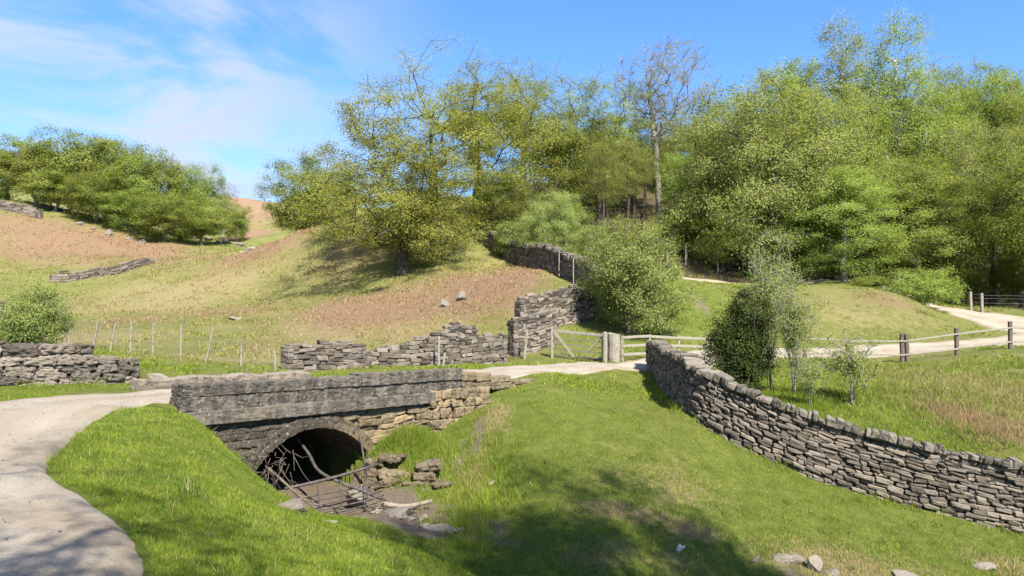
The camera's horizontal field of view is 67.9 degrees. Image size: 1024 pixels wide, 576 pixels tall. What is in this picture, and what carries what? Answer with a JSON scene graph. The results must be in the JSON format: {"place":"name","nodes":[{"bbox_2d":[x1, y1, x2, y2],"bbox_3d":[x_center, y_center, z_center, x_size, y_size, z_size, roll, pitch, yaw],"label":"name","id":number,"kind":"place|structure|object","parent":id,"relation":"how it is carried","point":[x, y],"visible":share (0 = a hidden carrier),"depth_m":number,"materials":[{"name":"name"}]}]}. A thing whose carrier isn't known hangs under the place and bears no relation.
{"place":"outdoors","nodes":[
{"label":"outdoors","id":0,"kind":"place"},
{"bbox_2d":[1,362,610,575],"bbox_3d":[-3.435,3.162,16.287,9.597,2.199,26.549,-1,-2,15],"label":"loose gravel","id":1,"kind":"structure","parent":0,"point":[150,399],"depth_m":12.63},
{"bbox_2d":[0,160,1023,575],"bbox_3d":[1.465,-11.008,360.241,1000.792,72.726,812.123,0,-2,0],"label":"ground","id":2,"kind":"structure","parent":0,"point":[348,260],"depth_m":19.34,"materials":[{"name":"plant"}]},
{"bbox_2d":[0,200,43,218],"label":"dry stone wall","id":3,"kind":"structure","parent":2,"relation":"on","point":[30,211],"depth_m":90.15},
{"bbox_2d":[0,131,45,201],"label":"ash tree","id":4,"kind":"object","parent":2,"relation":"on","point":[5,193],"visible":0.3,"depth_m":100.26,"materials":[{"name":"green plant"}]},
{"bbox_2d":[0,139,71,204],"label":"ash tree","id":5,"kind":"object","parent":2,"relation":"on","point":[18,179],"visible":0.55,"depth_m":97.51,"materials":[{"name":"green plant"}]},
{"bbox_2d":[0,275,81,343],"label":"sallow bush","id":6,"kind":"object","parent":2,"relation":"on","point":[33,318],"visible":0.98,"depth_m":22.27,"materials":[{"name":"green plant"}]},
{"bbox_2d":[9,166,93,211],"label":"ash tree","id":7,"kind":"object","parent":2,"relation":"on","point":[52,196],"visible":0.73,"depth_m":95.39,"materials":[{"name":"green plant"}]},
{"bbox_2d":[9,120,117,212],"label":"ash tree","id":8,"kind":"object","parent":2,"relation":"on","point":[75,151],"visible":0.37,"depth_m":97.72,"materials":[{"name":"green plant"}]},
{"bbox_2d":[0,339,141,385],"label":"dry stone wall","id":9,"kind":"structure","parent":2,"relation":"on","point":[52,364],"depth_m":16.94,"materials":[{"name":"stone"}]},
{"bbox_2d":[50,166,145,223],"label":"ash tree","id":10,"kind":"object","parent":2,"relation":"on","point":[87,197],"visible":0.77,"depth_m":93.26,"materials":[{"name":"green plant"}]},
{"bbox_2d":[49,258,154,281],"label":"dry stone wall","id":11,"kind":"structure","parent":2,"relation":"on","point":[60,276],"depth_m":67.89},
{"bbox_2d":[52,128,153,218],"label":"ash tree","id":12,"kind":"object","parent":2,"relation":"on","point":[100,139],"visible":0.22,"depth_m":98.63,"materials":[{"name":"green plant"}]},
{"bbox_2d":[85,136,174,228],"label":"ash tree","id":13,"kind":"object","parent":2,"relation":"on","point":[149,185],"visible":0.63,"depth_m":97.37,"materials":[{"name":"green plant"}]},
{"bbox_2d":[92,185,168,232],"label":"ash tree","id":14,"kind":"object","parent":2,"relation":"on","point":[113,224],"visible":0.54,"depth_m":92.59,"materials":[{"name":"green plant"}]},
{"bbox_2d":[123,189,210,242],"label":"ash tree","id":15,"kind":"object","parent":2,"relation":"on","point":[162,216],"visible":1,"depth_m":90.36,"materials":[{"name":"green plant"}]},
{"bbox_2d":[137,153,197,235],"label":"ash tree","id":16,"kind":"object","parent":2,"relation":"on","point":[166,174],"visible":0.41,"depth_m":102.39,"materials":[{"name":"green plant"}]},
{"bbox_2d":[68,319,276,369],"bbox_3d":[-11.842,2.030,25.799,9.099,1.954,0.417,-1,-3,21],"label":"stake fence","id":17,"kind":"object","parent":2,"relation":"on","point":[153,328],"visible":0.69,"depth_m":25.91,"materials":[{"name":"wood"}]},
{"bbox_2d":[159,472,217,500],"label":"rush clump","id":18,"kind":"object","parent":2,"relation":"on","point":[189,491],"visible":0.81,"depth_m":8.34,"materials":[{"name":"green plant"}]},
{"bbox_2d":[166,155,236,238],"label":"ash tree","id":19,"kind":"object","parent":2,"relation":"on","point":[202,189],"visible":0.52,"depth_m":103.48,"materials":[{"name":"green plant"}]},
{"bbox_2d":[179,204,235,244],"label":"ash tree","id":20,"kind":"object","parent":2,"relation":"on","point":[211,228],"visible":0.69,"depth_m":97.14,"materials":[{"name":"green plant"}]},
{"bbox_2d":[217,201,254,241],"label":"ash tree","id":21,"kind":"object","parent":2,"relation":"on","point":[236,216],"visible":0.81,"depth_m":111.72,"materials":[{"name":"green plant"}]},
{"bbox_2d":[239,433,309,497],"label":"dead brambles","id":22,"kind":"object","parent":2,"relation":"on","point":[279,466],"visible":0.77,"depth_m":13.94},
{"bbox_2d":[278,498,306,512],"bbox_3d":[-2.951,2.926,10.127,0.422,0.230,0.282,1,-3,-20],"label":"rock","id":23,"kind":"object","parent":2,"relation":"on","point":[294,503],"visible":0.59,"depth_m":10.07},
{"bbox_2d":[245,149,362,232],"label":"alder tree","id":24,"kind":"object","parent":2,"relation":"on","point":[281,168],"visible":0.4,"depth_m":78.36,"materials":[{"name":"green plant"}]},
{"bbox_2d":[280,340,368,370],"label":"dry stone wall","id":25,"kind":"structure","parent":2,"relation":"on","point":[320,355],"depth_m":25.86,"materials":[{"name":"stone"}]},
{"bbox_2d":[129,368,533,470],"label":"stone bridge","id":26,"kind":"structure","parent":2,"relation":"on","point":[276,408],"depth_m":16.33,"materials":[{"name":"stone"}]},
{"bbox_2d":[284,463,385,513],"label":"water gate","id":27,"kind":"structure","parent":2,"relation":"on","point":[334,477],"depth_m":14.12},
{"bbox_2d":[293,435,394,502],"bbox_3d":[-3.561,3.536,14.939,3.110,1.062,0.508,-2,-3,38],"label":"dead branch","id":28,"kind":"object","parent":2,"relation":"on","point":[318,470],"visible":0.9,"depth_m":14.53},
{"bbox_2d":[312,165,399,218],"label":"oak tree","id":29,"kind":"object","parent":2,"relation":"on","point":[341,194],"visible":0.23,"depth_m":69.83,"materials":[{"name":"green plant"}]},
{"bbox_2d":[346,486,367,507],"bbox_3d":[-2.999,4.098,14.807,0.434,0.447,0.512,-5,-1,-23],"label":"rock","id":30,"kind":"object","parent":2,"relation":"on","point":[356,499],"visible":0.52,"depth_m":14.64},
{"bbox_2d":[260,115,499,276],"bbox_3d":[-9.785,-5.842,52.757,16.277,10.282,17.354,-1,-3,26],"label":"oak tree","id":31,"kind":"object","parent":2,"relation":"on","point":[402,229],"visible":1,"depth_m":51.46,"materials":[{"name":"green plant"}]},
{"bbox_2d":[359,452,452,491],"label":"rocks","id":32,"kind":"object","parent":2,"relation":"on","point":[423,471],"visible":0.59,"depth_m":15.47,"materials":[{"name":"stone"}]},
{"bbox_2d":[381,499,431,507],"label":"driftwood branch","id":33,"kind":"object","parent":2,"relation":"on","point":[393,505],"visible":0.83,"depth_m":14.05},
{"bbox_2d":[367,322,507,366],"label":"dry stone wall","id":34,"kind":"structure","parent":2,"relation":"on","point":[459,343],"depth_m":30.47,"materials":[{"name":"stone"}]},
{"bbox_2d":[307,29,581,244],"bbox_3d":[-4.878,-10.973,59.895,22.497,15.389,20.154,2,-3,-34],"label":"oak tree","id":35,"kind":"object","parent":2,"relation":"on","point":[444,126],"visible":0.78,"depth_m":57.55,"materials":[{"name":"green plant"}]},
{"bbox_2d":[0,204,931,356],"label":"dead bracken","id":36,"kind":"object","parent":2,"relation":"on","point":[250,250],"visible":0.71,"depth_m":46.20,"materials":[{"name":"brown plant"}]},
{"bbox_2d":[432,53,539,220],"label":"oak tree","id":37,"kind":"object","parent":2,"relation":"on","point":[478,101],"visible":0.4,"depth_m":68.91,"materials":[{"name":"green plant"}]},
{"bbox_2d":[467,164,543,231],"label":"birch tree","id":38,"kind":"object","parent":2,"relation":"on","point":[496,193],"visible":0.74,"depth_m":63.65,"materials":[{"name":"green plant"}]},
{"bbox_2d":[0,169,1023,414],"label":"pasture grass","id":39,"kind":"structure","parent":2,"relation":"on","point":[330,297],"depth_m":42.75,"materials":[{"name":"plant"}]},
{"bbox_2d":[491,217,533,255],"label":"sallow bush","id":40,"kind":"object","parent":2,"relation":"on","point":[506,234],"visible":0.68,"depth_m":56.45,"materials":[{"name":"green plant"}]},
{"bbox_2d":[482,53,562,212],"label":"oak tree","id":41,"kind":"object","parent":2,"relation":"on","point":[531,74],"visible":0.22,"depth_m":76.29,"materials":[{"name":"green plant"}]},
{"bbox_2d":[507,311,557,356],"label":"dry stone wall","id":42,"kind":"structure","parent":2,"relation":"on","point":[538,325],"depth_m":34.22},
{"bbox_2d":[470,53,621,232],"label":"oak tree","id":43,"kind":"object","parent":2,"relation":"on","point":[531,160],"visible":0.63,"depth_m":66.53,"materials":[{"name":"green plant"}]},
{"bbox_2d":[486,231,613,303],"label":"dry stone wall","id":44,"kind":"structure","parent":2,"relation":"on","point":[541,256],"depth_m":49.79,"materials":[{"name":"stone"}]},
{"bbox_2d":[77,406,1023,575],"bbox_3d":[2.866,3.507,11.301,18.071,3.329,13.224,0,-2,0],"label":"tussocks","id":45,"kind":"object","parent":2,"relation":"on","point":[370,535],"visible":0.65,"depth_m":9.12,"materials":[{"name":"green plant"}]},
{"bbox_2d":[511,182,599,254],"bbox_3d":[3.179,-4.345,53.980,7.198,6.386,7.620,1,-2,-12],"label":"sallow bush","id":46,"kind":"object","parent":2,"relation":"on","point":[544,226],"visible":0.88,"depth_m":53.46,"materials":[{"name":"green plant"}]},
{"bbox_2d":[514,284,612,326],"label":"dry stone wall","id":47,"kind":"structure","parent":2,"relation":"on","point":[570,305],"depth_m":37.29,"materials":[{"name":"stone"}]},
{"bbox_2d":[551,328,601,358],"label":"field gate","id":48,"kind":"structure","parent":2,"relation":"on","point":[555,332],"depth_m":32.47,"materials":[{"name":"wood"}]},
{"bbox_2d":[575,218,620,263],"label":"sallow bush","id":49,"kind":"object","parent":2,"relation":"on","point":[587,232],"visible":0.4,"depth_m":49.71,"materials":[{"name":"green plant"}]},
{"bbox_2d":[544,67,656,225],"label":"oak tree","id":50,"kind":"object","parent":2,"relation":"on","point":[625,137],"visible":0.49,"depth_m":68.73,"materials":[{"name":"green plant"}]},
{"bbox_2d":[578,124,623,232],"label":"woodland tree","id":51,"kind":"object","parent":2,"relation":"on","point":[608,159],"visible":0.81,"depth_m":61.62,"materials":[{"name":"plant"}]},
{"bbox_2d":[578,153,626,225],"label":"woodland tree","id":52,"kind":"object","parent":2,"relation":"on","point":[606,205],"visible":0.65,"depth_m":61.97,"materials":[{"name":"plant"}]},
{"bbox_2d":[577,140,628,227],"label":"woodland tree","id":53,"kind":"object","parent":2,"relation":"on","point":[607,182],"visible":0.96,"depth_m":60.55,"materials":[{"name":"plant"}]},
{"bbox_2d":[607,332,619,362],"bbox_3d":[4.258,2.633,31.820,0.552,1.560,0.546,0,-2,0],"label":"gate post","id":54,"kind":"object","parent":2,"relation":"on","point":[613,340],"visible":0.8,"depth_m":31.60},
{"bbox_2d":[606,140,656,246],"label":"woodland tree","id":55,"kind":"object","parent":2,"relation":"on","point":[627,184],"visible":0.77,"depth_m":63.03,"materials":[{"name":"plant"}]},
{"bbox_2d":[566,208,703,334],"bbox_3d":[5.891,-0.711,37.172,6.778,6.501,5.853,-2,-3,39],"label":"sallow bush","id":56,"kind":"object","parent":2,"relation":"on","point":[629,293],"visible":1,"depth_m":35.87,"materials":[{"name":"green plant"}]},
{"bbox_2d":[614,141,659,246],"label":"woodland tree","id":57,"kind":"object","parent":2,"relation":"on","point":[635,189],"visible":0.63,"depth_m":64.25,"materials":[{"name":"plant"}]},
{"bbox_2d":[596,100,689,214],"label":"oak tree","id":58,"kind":"object","parent":2,"relation":"on","point":[636,201],"visible":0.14,"depth_m":79.36,"materials":[{"name":"green plant"}]},
{"bbox_2d":[624,132,669,230],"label":"woodland tree","id":59,"kind":"object","parent":2,"relation":"on","point":[644,198],"visible":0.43,"depth_m":71.81,"materials":[{"name":"plant"}]},
{"bbox_2d":[603,30,724,230],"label":"bare tree","id":60,"kind":"object","parent":2,"relation":"on","point":[651,115],"visible":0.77,"depth_m":71.92,"materials":[{"name":"brown bark"}]},
{"bbox_2d":[645,214,696,253],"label":"alder bush","id":61,"kind":"object","parent":2,"relation":"on","point":[676,226],"visible":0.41,"depth_m":59.67,"materials":[{"name":"green plant"}]},
{"bbox_2d":[621,334,720,360],"bbox_3d":[7.138,2.735,32.548,5.228,1.508,0.231,1,-2,-14],"label":"timber fence","id":62,"kind":"object","parent":2,"relation":"on","point":[650,336],"visible":0.41,"depth_m":32.22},
{"bbox_2d":[652,144,727,249],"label":"birch tree","id":63,"kind":"object","parent":2,"relation":"on","point":[678,185],"visible":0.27,"depth_m":66.58,"materials":[{"name":"green plant"}]},
{"bbox_2d":[676,149,734,260],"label":"woodland tree","id":64,"kind":"object","parent":2,"relation":"on","point":[704,187],"visible":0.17,"depth_m":61.03,"materials":[{"name":"plant"}]},
{"bbox_2d":[683,120,741,261],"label":"woodland tree","id":65,"kind":"object","parent":2,"relation":"on","point":[714,165],"visible":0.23,"depth_m":60.95,"materials":[{"name":"plant"}]},
{"bbox_2d":[659,85,771,169],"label":"woodland tree","id":66,"kind":"object","parent":2,"relation":"on","point":[704,120],"visible":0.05,"depth_m":89.73,"materials":[{"name":"plant"}]},
{"bbox_2d":[670,184,764,262],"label":"alder tree","id":67,"kind":"object","parent":2,"relation":"on","point":[700,225],"visible":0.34,"depth_m":59.24,"materials":[{"name":"green plant"}]},
{"bbox_2d":[673,209,768,271],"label":"alder bush","id":68,"kind":"object","parent":2,"relation":"on","point":[724,252],"visible":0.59,"depth_m":57.18,"materials":[{"name":"green plant"}]},
{"bbox_2d":[697,285,779,393],"bbox_3d":[6.755,1.622,22.428,2.754,3.457,2.454,1,-3,-29],"label":"holly bush","id":69,"kind":"object","parent":2,"relation":"on","point":[742,357],"visible":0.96,"depth_m":21.92,"materials":[{"name":"green plant"}]},
{"bbox_2d":[725,144,768,264],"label":"woodland tree","id":70,"kind":"object","parent":2,"relation":"on","point":[743,261],"visible":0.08,"depth_m":62.02,"materials":[{"name":"plant"}]},
{"bbox_2d":[738,220,807,386],"bbox_3d":[7.916,0.598,23.226,2.337,5.422,2.466,-2,-3,38],"label":"sallow bush","id":71,"kind":"object","parent":2,"relation":"on","point":[766,287],"visible":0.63,"depth_m":23.20,"materials":[{"name":"green plant"}]},
{"bbox_2d":[653,53,901,276],"bbox_3d":[19.096,-9.149,60.082,20.606,17.006,21.812,1,-3,-23],"label":"sallow tree","id":72,"kind":"object","parent":2,"relation":"on","point":[817,149],"visible":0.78,"depth_m":55.65,"materials":[{"name":"green plant"}]},
{"bbox_2d":[718,64,846,146],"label":"woodland tree","id":73,"kind":"object","parent":2,"relation":"on","point":[769,98],"visible":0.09,"depth_m":94.33,"materials":[{"name":"green plant"}]},
{"bbox_2d":[732,220,836,279],"bbox_3d":[20.753,-2.936,57.188,7.591,4.766,7.851,0,-2,-10],"label":"alder bush","id":74,"kind":"object","parent":2,"relation":"on","point":[782,247],"visible":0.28,"depth_m":56.37,"materials":[{"name":"green plant"}]},
{"bbox_2d":[772,553,805,563],"bbox_3d":[4.633,4.566,12.769,0.591,0.241,0.246,-2,-9,-6],"label":"rock","id":75,"kind":"object","parent":2,"relation":"on","point":[787,558],"visible":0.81,"depth_m":12.69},
{"bbox_2d":[765,271,827,392],"bbox_3d":[8.113,1.303,21.611,1.836,3.733,1.740,-1,-2,14],"label":"sallow bush","id":76,"kind":"object","parent":2,"relation":"on","point":[790,329],"visible":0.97,"depth_m":21.47,"materials":[{"name":"green plant"}]},
{"bbox_2d":[667,243,936,302],"bbox_3d":[20.666,-1.052,55.417,18.494,5.049,0.922,-1,-3,17],"label":"stake fence","id":77,"kind":"object","parent":2,"relation":"on","point":[799,270],"visible":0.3,"depth_m":56.70,"materials":[{"name":"wood"}]},
{"bbox_2d":[760,50,844,172],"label":"birch tree","id":78,"kind":"object","parent":2,"relation":"on","point":[807,76],"visible":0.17,"depth_m":78.42,"materials":[{"name":"green plant"}]},
{"bbox_2d":[752,180,859,278],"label":"alder tree","id":79,"kind":"object","parent":2,"relation":"on","point":[815,231],"visible":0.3,"depth_m":55.24,"materials":[{"name":"green plant"}]},
{"bbox_2d":[785,348,831,407],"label":"birch sapling","id":80,"kind":"object","parent":2,"relation":"on","point":[806,379],"visible":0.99,"depth_m":20.07,"materials":[{"name":"plant"}]},
{"bbox_2d":[807,555,822,572],"bbox_3d":[5.006,4.573,12.536,0.245,0.319,0.230,4,-2,0],"label":"rock","id":81,"kind":"object","parent":2,"relation":"on","point":[815,562],"visible":0.87,"depth_m":12.51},
{"bbox_2d":[793,240,855,278],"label":"alder bush","id":82,"kind":"object","parent":2,"relation":"on","point":[830,263],"visible":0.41,"depth_m":54.32,"materials":[{"name":"green plant"}]},
{"bbox_2d":[645,340,1023,533],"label":"dry stone wall","id":83,"kind":"structure","parent":2,"relation":"on","point":[965,485],"depth_m":16.25,"materials":[{"name":"stone"}]},
{"bbox_2d":[762,76,919,277],"bbox_3d":[26.697,-8.239,63.067,14.255,16.903,11.850,2,-3,-33],"label":"birch tree","id":84,"kind":"object","parent":2,"relation":"on","point":[876,153],"visible":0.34,"depth_m":60.27,"materials":[{"name":"green plant"}]},
{"bbox_2d":[761,164,925,282],"bbox_3d":[22.691,-4.418,53.281,10.455,8.436,10.643,2,-3,-36],"label":"birch tree","id":85,"kind":"object","parent":2,"relation":"on","point":[842,207],"visible":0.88,"depth_m":52.00,"materials":[{"name":"green plant"}]},
{"bbox_2d":[800,6,894,229],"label":"birch tree","id":86,"kind":"object","parent":2,"relation":"on","point":[843,66],"visible":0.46,"depth_m":76.69,"materials":[{"name":"green plant"}]},
{"bbox_2d":[812,321,899,403],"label":"birch sapling","id":87,"kind":"object","parent":2,"relation":"on","point":[854,362],"visible":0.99,"depth_m":20.42,"materials":[{"name":"plant"}]},
{"bbox_2d":[820,55,906,136],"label":"woodland tree","id":88,"kind":"object","parent":2,"relation":"on","point":[889,72],"visible":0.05,"depth_m":93.73,"materials":[{"name":"plant"}]},
{"bbox_2d":[843,275,887,286],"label":"hawthorn bush","id":89,"kind":"object","parent":2,"relation":"on","point":[866,281],"visible":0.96,"depth_m":49.69,"materials":[{"name":"green plant"}]},
{"bbox_2d":[848,233,933,284],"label":"alder bush","id":90,"kind":"object","parent":2,"relation":"on","point":[894,265],"visible":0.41,"depth_m":55.31,"materials":[{"name":"green plant"}]},
{"bbox_2d":[838,1,955,280],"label":"birch tree","id":91,"kind":"object","parent":2,"relation":"on","point":[894,91],"visible":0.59,"depth_m":64.02,"materials":[{"name":"green plant"}]},
{"bbox_2d":[803,321,1023,362],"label":"timber fence","id":92,"kind":"object","parent":2,"relation":"on","point":[903,340],"visible":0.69,"depth_m":33.02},
{"bbox_2d":[846,151,996,292],"bbox_3d":[28.956,-4.440,55.751,10.850,10.889,11.044,0,-2,4],"label":"birch tree","id":93,"kind":"object","parent":2,"relation":"on","point":[922,192],"visible":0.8,"depth_m":53.84,"materials":[{"name":"green plant"}]},
{"bbox_2d":[877,265,970,305],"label":"hawthorn bush","id":94,"kind":"object","parent":2,"relation":"on","point":[924,290],"visible":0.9,"depth_m":47.51,"materials":[{"name":"green plant"}]},
{"bbox_2d":[852,87,1002,281],"bbox_3d":[34.852,-7.981,65.118,12.625,17.981,12.852,-1,-3,17],"label":"birch tree","id":95,"kind":"object","parent":2,"relation":"on","point":[927,114],"visible":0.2,"depth_m":63.09,"materials":[{"name":"green plant"}]},
{"bbox_2d":[879,49,999,137],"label":"woodland tree","id":96,"kind":"object","parent":2,"relation":"on","point":[940,74],"visible":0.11,"depth_m":89.48,"materials":[{"name":"plant"}]},
{"bbox_2d":[908,56,986,171],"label":"birch tree","id":97,"kind":"object","parent":2,"relation":"on","point":[958,112],"visible":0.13,"depth_m":75.06,"materials":[{"name":"green plant"}]},
{"bbox_2d":[885,110,1023,306],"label":"sallow tree","id":98,"kind":"object","parent":2,"relation":"on","point":[966,158],"visible":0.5,"depth_m":55.69,"materials":[{"name":"green plant"}]},
{"bbox_2d":[906,160,1020,302],"bbox_3d":[36.780,-4.805,62.363,13.284,12.454,12.844,1,-3,-29],"label":"alder tree","id":99,"kind":"object","parent":2,"relation":"on","point":[962,224],"visible":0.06,"depth_m":60.35,"materials":[{"name":"green plant"}]},
{"bbox_2d":[920,237,1010,304],"bbox_3d":[33.004,-1.127,56.156,6.856,5.272,6.629,-1,-3,23],"label":"alder bush","id":100,"kind":"object","parent":2,"relation":"on","point":[968,274],"visible":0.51,"depth_m":55.12,"materials":[{"name":"green plant"}]},
{"bbox_2d":[936,59,1023,127],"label":"woodland tree","id":101,"kind":"object","parent":2,"relation":"on","point":[995,70],"visible":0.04,"depth_m":89.87,"materials":[{"name":"green plant"}]},
{"bbox_2d":[940,138,1023,268],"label":"alder tree","id":102,"kind":"object","parent":2,"relation":"on","point":[1014,233],"visible":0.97,"depth_m":51.40,"materials":[{"name":"green plant"}]},
{"bbox_2d":[941,67,1023,285],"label":"birch tree","id":103,"kind":"object","parent":2,"relation":"on","point":[988,117],"visible":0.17,"depth_m":65.87,"materials":[{"name":"green plant"}]},
{"bbox_2d":[978,249,1023,308],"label":"alder bush","id":104,"kind":"object","parent":2,"relation":"on","point":[1017,283],"visible":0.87,"depth_m":54.94,"materials":[{"name":"green plant"}]},
{"bbox_2d":[982,73,1023,272],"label":"birch tree","id":105,"kind":"object","parent":2,"relation":"on","point":[1013,108],"visible":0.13,"depth_m":61.96,"materials":[{"name":"green plant"}]},
{"bbox_2d":[0,333,1023,575],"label":"track","id":106,"kind":"structure","parent":0,"point":[105,546],"depth_m":7.34,"materials":[{"name":"gravel"}]},
{"bbox_2d":[0,0,1023,207],"label":"sky","id":107,"kind":"structure","parent":0,"point":[235,83],"materials":[{"name":"blue"}]},
{"bbox_2d":[15,355,1023,568],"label":"long grass","id":108,"kind":"structure","parent":0,"point":[457,522],"depth_m":16.41,"materials":[{"name":"plant"}]},
{"bbox_2d":[796,278,1023,333],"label":"side track","id":109,"kind":"structure","parent":0,"point":[994,320],"depth_m":46.93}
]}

